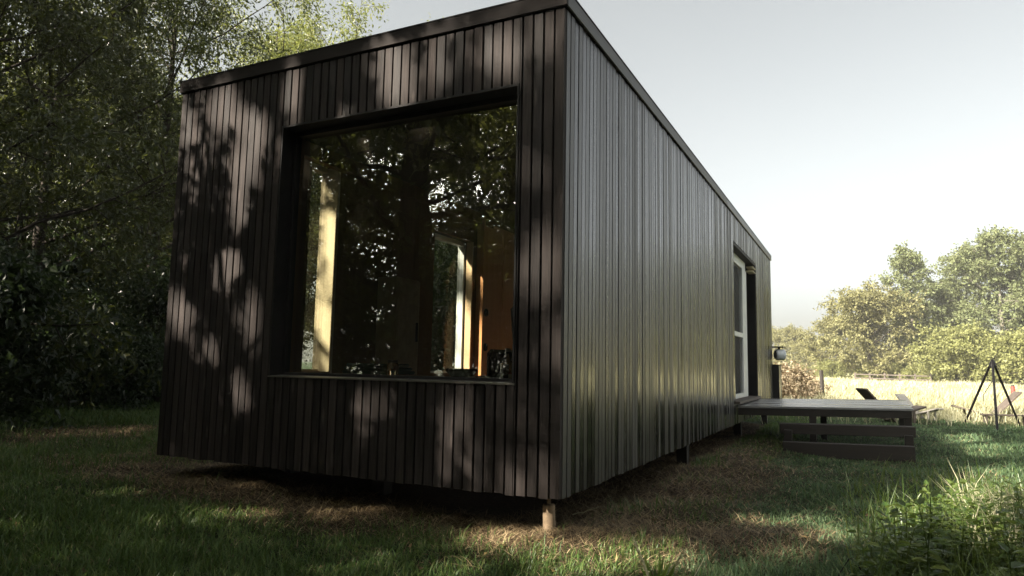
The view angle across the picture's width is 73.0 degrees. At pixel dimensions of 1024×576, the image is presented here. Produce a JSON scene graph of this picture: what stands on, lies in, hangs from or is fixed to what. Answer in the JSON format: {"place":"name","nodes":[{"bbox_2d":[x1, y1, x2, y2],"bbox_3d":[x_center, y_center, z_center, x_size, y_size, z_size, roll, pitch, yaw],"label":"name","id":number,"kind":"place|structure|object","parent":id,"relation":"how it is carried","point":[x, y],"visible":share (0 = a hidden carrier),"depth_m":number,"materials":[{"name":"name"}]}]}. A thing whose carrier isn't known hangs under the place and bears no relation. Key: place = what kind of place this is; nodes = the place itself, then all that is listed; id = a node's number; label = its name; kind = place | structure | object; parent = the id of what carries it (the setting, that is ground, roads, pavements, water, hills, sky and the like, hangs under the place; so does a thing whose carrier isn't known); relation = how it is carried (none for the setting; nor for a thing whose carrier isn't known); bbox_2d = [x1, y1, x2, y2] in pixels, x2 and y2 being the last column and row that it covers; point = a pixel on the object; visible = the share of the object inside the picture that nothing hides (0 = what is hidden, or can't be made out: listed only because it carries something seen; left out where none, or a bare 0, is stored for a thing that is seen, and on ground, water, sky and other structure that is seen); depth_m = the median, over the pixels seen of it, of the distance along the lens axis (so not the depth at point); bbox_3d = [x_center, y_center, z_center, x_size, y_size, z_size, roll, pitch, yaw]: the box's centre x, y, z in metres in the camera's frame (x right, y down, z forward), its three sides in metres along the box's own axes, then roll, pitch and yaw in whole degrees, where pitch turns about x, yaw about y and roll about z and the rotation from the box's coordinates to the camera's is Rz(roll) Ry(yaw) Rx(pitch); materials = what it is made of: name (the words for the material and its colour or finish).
{"place":"outdoors","nodes":[
{"label":"outdoors","id":0,"kind":"place"},
{"bbox_2d":[342,363,414,374],"bbox_3d":[-1.161,0.706,6.047,0.470,0.089,0.440,-2,-7,26],"label":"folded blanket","id":1,"kind":"object","parent":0,"point":[365,368],"visible":0.89,"depth_m":5.88,"materials":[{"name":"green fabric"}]},
{"bbox_2d":[375,276,419,374],"bbox_3d":[-1.179,0.577,7.163,0.275,1.350,0.400,-2,-7,26],"label":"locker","id":2,"kind":"object","parent":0,"point":[397,323],"visible":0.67,"depth_m":7.05,"materials":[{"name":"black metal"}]},
{"bbox_2d":[0,394,808,575],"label":"grass","id":3,"kind":"structure","parent":0,"point":[147,562],"depth_m":3.59,"materials":[{"name":"plant"}]},
{"bbox_2d":[445,368,477,376],"bbox_3d":[-0.318,0.546,4.350,0.207,0.075,0.210,-2,-7,26],"label":"bowl","id":4,"kind":"object","parent":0,"point":[460,372],"visible":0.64,"depth_m":4.28,"materials":[{"name":"black ceramic"}]},
{"bbox_2d":[486,307,512,377],"bbox_3d":[0.300,0.594,5.409,0.760,0.992,0.744,-2,-7,26],"label":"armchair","id":5,"kind":"object","parent":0,"point":[496,358],"visible":0.06,"depth_m":5.25,"materials":[{"name":"black fabric"}]},
{"bbox_2d":[0,362,1023,575],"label":"ground","id":6,"kind":"structure","parent":0,"point":[493,502],"depth_m":4.72,"materials":[{"name":"plant"}]},
{"bbox_2d":[0,330,84,410],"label":"shrub","id":7,"kind":"object","parent":6,"relation":"on","point":[83,396],"visible":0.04,"depth_m":10.29,"materials":[{"name":"green plant"}]},
{"bbox_2d":[0,232,96,434],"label":"shrub","id":8,"kind":"object","parent":6,"relation":"on","point":[23,277],"visible":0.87,"depth_m":8.40,"materials":[{"name":"green plant"}]},
{"bbox_2d":[1,189,98,302],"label":"shrub","id":9,"kind":"object","parent":6,"relation":"on","point":[50,234],"visible":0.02,"depth_m":13.66,"materials":[{"name":"green plant"}]},
{"bbox_2d":[0,332,104,412],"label":"shrub","id":10,"kind":"object","parent":6,"relation":"on","point":[52,407],"visible":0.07,"depth_m":10.86,"materials":[{"name":"green plant"}]},
{"bbox_2d":[0,72,112,250],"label":"tree","id":11,"kind":"object","parent":6,"relation":"on","point":[38,171],"visible":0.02,"depth_m":17.02,"materials":[{"name":"green plant"}]},
{"bbox_2d":[2,271,157,401],"bbox_3d":[-8.729,0.948,12.828,3.839,2.748,3.698,-1,-7,21],"label":"shrub","id":12,"kind":"object","parent":6,"relation":"on","point":[86,292],"visible":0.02,"depth_m":13.05,"materials":[{"name":"green plant"}]},
{"bbox_2d":[0,291,164,415],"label":"shrub","id":13,"kind":"object","parent":6,"relation":"on","point":[114,368],"visible":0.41,"depth_m":11.10,"materials":[{"name":"green plant"}]},
{"bbox_2d":[4,213,166,402],"bbox_3d":[-10.537,0.439,14.984,5.689,4.228,5.907,0,-6,11],"label":"shrub","id":14,"kind":"object","parent":6,"relation":"on","point":[56,246],"visible":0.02,"depth_m":14.53,"materials":[{"name":"green plant"}]},
{"bbox_2d":[1,29,176,261],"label":"tree","id":15,"kind":"object","parent":6,"relation":"on","point":[69,101],"depth_m":22.88,"materials":[{"name":"green plant"}]},
{"bbox_2d":[10,214,167,401],"bbox_3d":[-9.497,0.581,16.020,5.907,4.228,5.689,2,-6,-10],"label":"shrub","id":16,"kind":"object","parent":6,"relation":"on","point":[91,282],"visible":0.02,"depth_m":15.01,"materials":[{"name":"green plant"}]},
{"bbox_2d":[0,0,182,233],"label":"tree","id":17,"kind":"object","parent":6,"relation":"on","point":[69,184],"visible":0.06,"depth_m":16.37,"materials":[{"name":"green plant"}]},
{"bbox_2d":[5,104,179,282],"bbox_3d":[-10.511,-1.002,18.034,5.692,7.542,5.529,1,-6,0],"label":"tree","id":18,"kind":"object","parent":6,"relation":"on","point":[165,242],"visible":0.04,"depth_m":17.20,"materials":[{"name":"green plant"}]},
{"bbox_2d":[50,246,170,406],"bbox_3d":[-6.969,0.880,14.042,4.430,3.171,4.267,7,-9,-44],"label":"shrub","id":19,"kind":"object","parent":6,"relation":"on","point":[161,305],"visible":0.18,"depth_m":13.10,"materials":[{"name":"green plant"}]},
{"bbox_2d":[57,278,163,407],"bbox_3d":[-8.039,1.129,13.397,3.414,2.536,3.544,2,-6,-12],"label":"shrub","id":20,"kind":"object","parent":6,"relation":"on","point":[139,309],"visible":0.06,"depth_m":13.05,"materials":[{"name":"green plant"}]},
{"bbox_2d":[63,325,163,411],"bbox_3d":[-6.663,1.387,12.123,2.276,1.691,2.363,3,-7,-20],"label":"shrub","id":21,"kind":"object","parent":6,"relation":"on","point":[134,404],"visible":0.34,"depth_m":12.03,"materials":[{"name":"green plant"}]},
{"bbox_2d":[61,250,169,400],"bbox_3d":[-8.505,0.696,15.754,5.612,4.016,5.405,2,-6,-8],"label":"shrub","id":22,"kind":"object","parent":6,"relation":"on","point":[162,273],"visible":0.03,"depth_m":14.98,"materials":[{"name":"green plant"}]},
{"bbox_2d":[0,0,235,409],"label":"tree","id":23,"kind":"object","parent":6,"relation":"on","point":[56,122],"visible":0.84,"depth_m":10.42,"materials":[{"name":"green plant"}]},
{"bbox_2d":[0,0,244,405],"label":"tree","id":24,"kind":"object","parent":6,"relation":"on","point":[42,201],"visible":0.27,"depth_m":12.81,"materials":[{"name":"green plant"}]},
{"bbox_2d":[0,0,328,402],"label":"tree","id":25,"kind":"object","parent":6,"relation":"on","point":[207,13],"visible":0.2,"depth_m":14.90,"materials":[{"name":"green plant"}]},
{"bbox_2d":[75,237,313,399],"bbox_3d":[-7.745,0.747,17.085,5.689,4.228,5.907,3,-6,-14],"label":"shrub","id":26,"kind":"object","parent":6,"relation":"on","point":[165,295],"depth_m":16.32,"materials":[{"name":"green plant"}]},
{"bbox_2d":[98,63,317,253],"bbox_3d":[-9.223,-1.651,20.050,7.609,9.268,6.774,1,-6,-1],"label":"tree","id":27,"kind":"object","parent":6,"relation":"on","point":[172,141],"visible":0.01,"depth_m":18.79,"materials":[{"name":"green plant"}]},
{"bbox_2d":[101,0,333,338],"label":"tree","id":28,"kind":"object","parent":6,"relation":"on","point":[293,48],"visible":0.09,"depth_m":19.34,"materials":[{"name":"green plant"}]},
{"bbox_2d":[129,65,321,364],"bbox_3d":[-7.061,-1.147,18.160,6.048,8.013,5.875,5,-8,-35],"label":"tree","id":29,"kind":"object","parent":6,"relation":"on","point":[310,306],"visible":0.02,"depth_m":17.61,"materials":[{"name":"green plant"}]},
{"bbox_2d":[163,0,360,343],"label":"tree","id":30,"kind":"object","parent":6,"relation":"on","point":[308,18],"visible":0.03,"depth_m":21.60,"materials":[{"name":"green plant"}]},
{"bbox_2d":[302,180,319,364],"bbox_3d":[-10.724,-1.184,29.225,7.827,10.370,7.602,-5,-8,42],"label":"tree","id":31,"kind":"object","parent":6,"relation":"on","point":[311,321],"depth_m":29.38,"materials":[{"name":"green plant"}]},
{"bbox_2d":[248,0,438,329],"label":"tree","id":32,"kind":"object","parent":6,"relation":"on","point":[354,24],"visible":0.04,"depth_m":23.87,"materials":[{"name":"green plant"}]},
{"bbox_2d":[431,245,457,370],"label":"door","id":33,"kind":"structure","parent":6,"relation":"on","point":[444,302],"depth_m":14.64,"materials":[{"name":"clear glass"}]},
{"bbox_2d":[432,240,457,365],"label":"shrub","id":34,"kind":"object","parent":6,"relation":"on","point":[440,243],"visible":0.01,"depth_m":16.60,"materials":[{"name":"green plant"}]},
{"bbox_2d":[156,0,785,532],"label":"cabin","id":35,"kind":"object","parent":6,"relation":"on","point":[546,134],"visible":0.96,"depth_m":4.86,"materials":[{"name":"brown wood"}]},
{"bbox_2d":[301,163,340,372],"bbox_3d":[-1.853,-0.190,6.445,0.215,1.980,0.400,-2,-7,26],"label":"side window","id":36,"kind":"structure","parent":35,"relation":"in","point":[331,179],"depth_m":6.58,"materials":[{"name":"brown wood"}]},
{"bbox_2d":[386,360,398,374],"bbox_3d":[-0.792,0.539,4.588,0.080,0.122,0.080,-2,-7,26],"label":"glass jar","id":37,"kind":"object","parent":35,"relation":"on","point":[393,368],"visible":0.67,"depth_m":4.56,"materials":[{"name":"white"}]},
{"bbox_2d":[267,83,519,384],"bbox_3d":[-0.765,-0.289,4.417,1.855,1.743,0.162,-2,-7,26],"label":"front window","id":38,"kind":"structure","parent":35,"relation":"in","point":[292,135],"depth_m":4.71,"materials":[{"name":"black metal"}]},
{"bbox_2d":[430,233,473,375],"bbox_3d":[-0.813,0.213,8.508,0.215,1.710,0.920,-2,-7,26],"label":"side window","id":39,"kind":"structure","parent":35,"relation":"in","point":[461,245],"depth_m":8.88,"materials":[{"name":"white paint"}]},
{"bbox_2d":[474,216,485,375],"bbox_3d":[-0.418,0.259,8.935,0.100,2.400,0.030,-2,-7,26],"label":"partition","id":40,"kind":"object","parent":35,"relation":"on","point":[479,298],"visible":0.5,"depth_m":8.93,"materials":[{"name":"orange wood"}]},
{"bbox_2d":[482,226,513,374],"bbox_3d":[0.017,0.388,9.803,0.114,2.350,1.900,-2,-7,26],"label":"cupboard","id":41,"kind":"object","parent":35,"relation":"on","point":[498,281],"visible":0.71,"depth_m":9.37,"materials":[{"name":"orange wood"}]},
{"bbox_2d":[501,348,511,377],"bbox_3d":[-0.026,0.467,4.179,0.084,0.205,0.084,-2,-7,26],"label":"glass bottle","id":42,"kind":"object","parent":35,"relation":"on","point":[506,366],"visible":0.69,"depth_m":4.15,"materials":[{"name":"black"}]},
{"bbox_2d":[733,242,760,403],"bbox_3d":[3.344,0.560,10.082,0.255,2.139,2.236,-2,-7,26],"label":"terrace door","id":43,"kind":"structure","parent":35,"relation":"in","point":[747,334],"depth_m":10.72,"materials":[{"name":"white metal"}]},
{"bbox_2d":[0,412,1000,575],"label":"straw","id":44,"kind":"object","parent":6,"relation":"on","point":[505,534],"visible":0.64,"depth_m":4.39,"materials":[{"name":"plant"}]},
{"bbox_2d":[2,426,1005,575],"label":"fallen leaves","id":45,"kind":"object","parent":6,"relation":"on","point":[410,545],"visible":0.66,"depth_m":4.17,"materials":[{"name":"brown plant"}]},
{"bbox_2d":[632,534,684,575],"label":"foreground plant","id":46,"kind":"object","parent":6,"relation":"on","point":[661,571],"visible":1,"depth_m":2.89,"materials":[{"name":"green plant"}]},
{"bbox_2d":[772,324,814,368],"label":"meadow tree","id":47,"kind":"object","parent":6,"relation":"on","point":[788,335],"visible":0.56,"depth_m":87.42,"materials":[{"name":"green plant"}]},
{"bbox_2d":[782,369,806,398],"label":"bramble bush","id":48,"kind":"object","parent":6,"relation":"on","point":[787,389],"visible":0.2,"depth_m":18.24,"materials":[{"name":"brown plant"}]},
{"bbox_2d":[772,356,828,398],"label":"bramble bush","id":49,"kind":"object","parent":6,"relation":"on","point":[804,383],"visible":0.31,"depth_m":19.07,"materials":[{"name":"brown plant"}]},
{"bbox_2d":[785,340,826,375],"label":"meadow tree","id":50,"kind":"object","parent":6,"relation":"on","point":[797,347],"visible":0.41,"depth_m":80.40,"materials":[{"name":"green plant"}]},
{"bbox_2d":[819,370,823,394],"bbox_3d":[9.321,3.014,20.817,0.126,1.082,0.121,1,-6,4],"label":"fence post","id":51,"kind":"object","parent":6,"relation":"on","point":[821,376],"visible":0.59,"depth_m":20.80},
{"bbox_2d":[737,398,912,441],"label":"deck","id":52,"kind":"structure","parent":6,"relation":"on","point":[824,409],"depth_m":8.88,"materials":[{"name":"wood"}]},
{"bbox_2d":[807,358,853,378],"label":"meadow bush","id":53,"kind":"object","parent":6,"relation":"on","point":[830,368],"visible":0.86,"depth_m":62.69,"materials":[{"name":"green plant"}]},
{"bbox_2d":[793,312,874,376],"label":"meadow tree","id":54,"kind":"object","parent":6,"relation":"on","point":[824,328],"visible":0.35,"depth_m":68.54,"materials":[{"name":"green plant"}]},
{"bbox_2d":[779,422,915,461],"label":"wooden steps","id":55,"kind":"structure","parent":6,"relation":"on","point":[902,453],"depth_m":8.08,"materials":[{"name":"wood"}]},
{"bbox_2d":[850,360,888,379],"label":"meadow bush","id":56,"kind":"object","parent":6,"relation":"on","point":[858,370],"visible":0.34,"depth_m":60.63,"materials":[{"name":"green plant"}]},
{"bbox_2d":[813,274,927,380],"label":"meadow tree","id":57,"kind":"object","parent":6,"relation":"on","point":[864,302],"visible":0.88,"depth_m":59.73,"materials":[{"name":"green plant"}]},
{"bbox_2d":[856,536,895,575],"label":"weed","id":58,"kind":"object","parent":6,"relation":"on","point":[885,565],"visible":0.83,"depth_m":2.87,"materials":[{"name":"green plant"}]},
{"bbox_2d":[846,509,911,575],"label":"weed","id":59,"kind":"object","parent":6,"relation":"on","point":[872,528],"visible":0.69,"depth_m":3.10,"materials":[{"name":"green plant"}]},
{"bbox_2d":[755,376,1023,431],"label":"field grass","id":60,"kind":"structure","parent":6,"relation":"on","point":[932,395],"depth_m":19.86,"materials":[{"name":"plant"}]},
{"bbox_2d":[856,388,926,422],"bbox_3d":[7.344,2.281,13.393,1.238,0.662,0.347,2,-6,-6],"label":"plank chair","id":61,"kind":"object","parent":6,"relation":"on","point":[865,393],"visible":0.57,"depth_m":13.29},
{"bbox_2d":[853,303,929,374],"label":"meadow tree","id":62,"kind":"object","parent":6,"relation":"on","point":[885,327],"visible":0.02,"depth_m":69.50,"materials":[{"name":"green plant"}]},
{"bbox_2d":[854,372,931,381],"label":"rail fence","id":63,"kind":"object","parent":6,"relation":"on","point":[884,378],"visible":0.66,"depth_m":53.90,"materials":[{"name":"brown wood"}]},
{"bbox_2d":[862,519,927,575],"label":"weed","id":64,"kind":"object","parent":6,"relation":"on","point":[893,571],"visible":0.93,"depth_m":2.87,"materials":[{"name":"green plant"}]},
{"bbox_2d":[885,361,920,380],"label":"meadow bush","id":65,"kind":"object","parent":6,"relation":"on","point":[900,367],"visible":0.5,"depth_m":58.60,"materials":[{"name":"green plant"}]},
{"bbox_2d":[881,501,939,552],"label":"weed","id":66,"kind":"object","parent":6,"relation":"on","point":[887,505],"visible":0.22,"depth_m":3.75,"materials":[{"name":"green plant"}]},
{"bbox_2d":[872,240,949,349],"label":"poplar tree","id":67,"kind":"object","parent":6,"relation":"on","point":[907,263],"visible":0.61,"depth_m":62.11,"materials":[{"name":"green plant"}]},
{"bbox_2d":[799,451,1023,575],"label":"tall grass","id":68,"kind":"structure","parent":6,"relation":"on","point":[958,564],"depth_m":4.09,"materials":[{"name":"green plant"}]},
{"bbox_2d":[879,497,950,575],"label":"weed","id":69,"kind":"object","parent":6,"relation":"on","point":[919,501],"visible":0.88,"depth_m":2.86,"materials":[{"name":"green plant"}]},
{"bbox_2d":[868,508,961,568],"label":"weed","id":70,"kind":"object","parent":6,"relation":"on","point":[894,511],"visible":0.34,"depth_m":3.27,"materials":[{"name":"green plant"}]},
{"bbox_2d":[889,525,940,573],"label":"weed","id":71,"kind":"object","parent":6,"relation":"on","point":[901,529],"visible":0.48,"depth_m":2.98,"materials":[{"name":"green plant"}]},
{"bbox_2d":[885,490,946,575],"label":"weed","id":72,"kind":"object","parent":6,"relation":"on","point":[930,524],"visible":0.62,"depth_m":3.01,"materials":[{"name":"green plant"}]},
{"bbox_2d":[895,394,943,420],"bbox_3d":[8.249,2.413,14.020,0.255,0.487,0.910,3,-7,-20],"label":"plank chair","id":73,"kind":"object","parent":6,"relation":"on","point":[901,396],"visible":0.69,"depth_m":13.99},
{"bbox_2d":[895,487,945,551],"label":"weed","id":74,"kind":"object","parent":6,"relation":"on","point":[925,490],"visible":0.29,"depth_m":3.66,"materials":[{"name":"green plant"}]},
{"bbox_2d":[912,479,945,546],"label":"weed","id":75,"kind":"object","parent":6,"relation":"on","point":[925,482],"visible":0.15,"depth_m":3.81,"materials":[{"name":"green plant"}]},
{"bbox_2d":[898,352,961,381],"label":"meadow bush","id":76,"kind":"object","parent":6,"relation":"on","point":[907,372],"visible":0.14,"depth_m":56.22,"materials":[{"name":"green plant"}]},
{"bbox_2d":[910,490,955,546],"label":"weed","id":77,"kind":"object","parent":6,"relation":"on","point":[921,491],"visible":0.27,"depth_m":3.69,"materials":[{"name":"green plant"}]},
{"bbox_2d":[915,479,979,547],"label":"weed","id":78,"kind":"object","parent":6,"relation":"on","point":[955,509],"visible":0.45,"depth_m":3.60,"materials":[{"name":"green plant"}]},
{"bbox_2d":[923,497,978,572],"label":"weed","id":79,"kind":"object","parent":6,"relation":"on","point":[935,499],"visible":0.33,"depth_m":3.34,"materials":[{"name":"green plant"}]},
{"bbox_2d":[937,483,972,542],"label":"weed","id":80,"kind":"object","parent":6,"relation":"on","point":[953,507],"visible":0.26,"depth_m":3.76,"materials":[{"name":"green plant"}]},
{"bbox_2d":[920,535,992,575],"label":"weed","id":81,"kind":"object","parent":6,"relation":"on","point":[943,550],"visible":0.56,"depth_m":3.08,"materials":[{"name":"green plant"}]},
{"bbox_2d":[932,500,982,567],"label":"weed","id":82,"kind":"object","parent":6,"relation":"on","point":[957,522],"visible":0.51,"depth_m":3.33,"materials":[{"name":"green plant"}]},
{"bbox_2d":[941,516,978,575],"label":"weed","id":83,"kind":"object","parent":6,"relation":"on","point":[969,539],"visible":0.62,"depth_m":3.22,"materials":[{"name":"green plant"}]},
{"bbox_2d":[904,319,1023,382],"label":"meadow bush","id":84,"kind":"object","parent":6,"relation":"on","point":[950,344],"visible":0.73,"depth_m":50.95,"materials":[{"name":"green plant"}]},
{"bbox_2d":[931,478,1004,563],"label":"weed","id":85,"kind":"object","parent":6,"relation":"on","point":[963,481],"visible":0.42,"depth_m":3.55,"materials":[{"name":"green plant"}]},
{"bbox_2d":[946,477,991,519],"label":"weed","id":86,"kind":"object","parent":6,"relation":"on","point":[973,480],"visible":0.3,"depth_m":4.14,"materials":[{"name":"green plant"}]},
{"bbox_2d":[919,246,1023,380],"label":"meadow tree","id":87,"kind":"object","parent":6,"relation":"on","point":[942,298],"visible":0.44,"depth_m":62.38,"materials":[{"name":"green plant"}]},
{"bbox_2d":[927,465,1023,555],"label":"pale grass","id":88,"kind":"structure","parent":6,"relation":"on","point":[998,497],"depth_m":4.01,"materials":[{"name":"plant"}]},
{"bbox_2d":[947,505,1006,570],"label":"weed","id":89,"kind":"object","parent":6,"relation":"on","point":[965,508],"visible":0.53,"depth_m":3.31,"materials":[{"name":"green plant"}]},
{"bbox_2d":[934,224,1023,381],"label":"meadow tree","id":90,"kind":"object","parent":6,"relation":"on","point":[988,246],"visible":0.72,"depth_m":60.42,"materials":[{"name":"green plant"}]},
{"bbox_2d":[951,391,1021,419],"bbox_3d":[9.825,2.455,14.343,1.214,0.649,0.340,-1,-6,14],"label":"plank chair","id":91,"kind":"object","parent":6,"relation":"on","point":[1013,396],"visible":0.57,"depth_m":14.26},
{"bbox_2d":[974,518,1006,575],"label":"weed","id":92,"kind":"object","parent":6,"relation":"on","point":[990,557],"visible":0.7,"depth_m":3.15,"materials":[{"name":"green plant"}]},
{"bbox_2d":[958,326,1023,384],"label":"meadow bush","id":93,"kind":"object","parent":6,"relation":"on","point":[1001,341],"visible":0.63,"depth_m":47.96,"materials":[{"name":"green plant"}]},
{"bbox_2d":[965,348,1019,429],"bbox_3d":[8.909,1.863,12.647,0.966,1.525,2.182,-2,-7,26],"label":"fire tripod","id":94,"kind":"object","parent":6,"relation":"on","point":[992,364],"visible":0.89,"depth_m":12.96,"materials":[{"name":"metal"}]},
{"bbox_2d":[979,481,1023,549],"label":"weed","id":95,"kind":"object","parent":6,"relation":"on","point":[1001,493],"visible":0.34,"depth_m":3.57,"materials":[{"name":"green plant"}]},
{"bbox_2d":[980,414,1023,425],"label":"plank bench","id":96,"kind":"object","parent":6,"relation":"on","point":[987,415],"visible":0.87,"depth_m":13.42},
{"bbox_2d":[984,235,1023,334],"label":"meadow tree","id":97,"kind":"object","parent":6,"relation":"on","point":[1011,312],"visible":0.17,"depth_m":61.67,"materials":[{"name":"green plant"}]},
{"bbox_2d":[986,505,1023,554],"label":"weed","id":98,"kind":"object","parent":6,"relation":"on","point":[1000,521],"visible":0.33,"depth_m":3.48,"materials":[{"name":"green plant"}]},
{"bbox_2d":[987,331,1023,384],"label":"meadow bush","id":99,"kind":"object","parent":6,"relation":"on","point":[1018,338],"visible":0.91,"depth_m":46.14,"materials":[{"name":"green plant"}]},
{"bbox_2d":[989,541,1023,575],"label":"weed","id":100,"kind":"object","parent":6,"relation":"on","point":[1007,548],"visible":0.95,"depth_m":2.81,"materials":[{"name":"green plant"}]},
{"bbox_2d":[990,513,1023,573],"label":"weed","id":101,"kind":"object","parent":6,"relation":"on","point":[1005,531],"visible":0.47,"depth_m":3.20,"materials":[{"name":"green plant"}]},
{"bbox_2d":[994,519,1023,575],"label":"weed","id":102,"kind":"object","parent":6,"relation":"on","point":[1016,521],"visible":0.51,"depth_m":3.21,"materials":[{"name":"green plant"}]},
{"bbox_2d":[1004,481,1023,538],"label":"weed","id":103,"kind":"object","parent":6,"relation":"on","point":[1017,504],"visible":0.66,"depth_m":3.52,"materials":[{"name":"green plant"}]},
{"bbox_2d":[2,0,1023,371],"label":"sky","id":104,"kind":"structure","parent":0,"point":[842,133],"materials":[{"name":"white"}]},
{"bbox_2d":[668,417,1023,575],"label":"dewy grass","id":105,"kind":"structure","parent":0,"point":[756,569],"depth_m":5.49,"materials":[{"name":"plant"}]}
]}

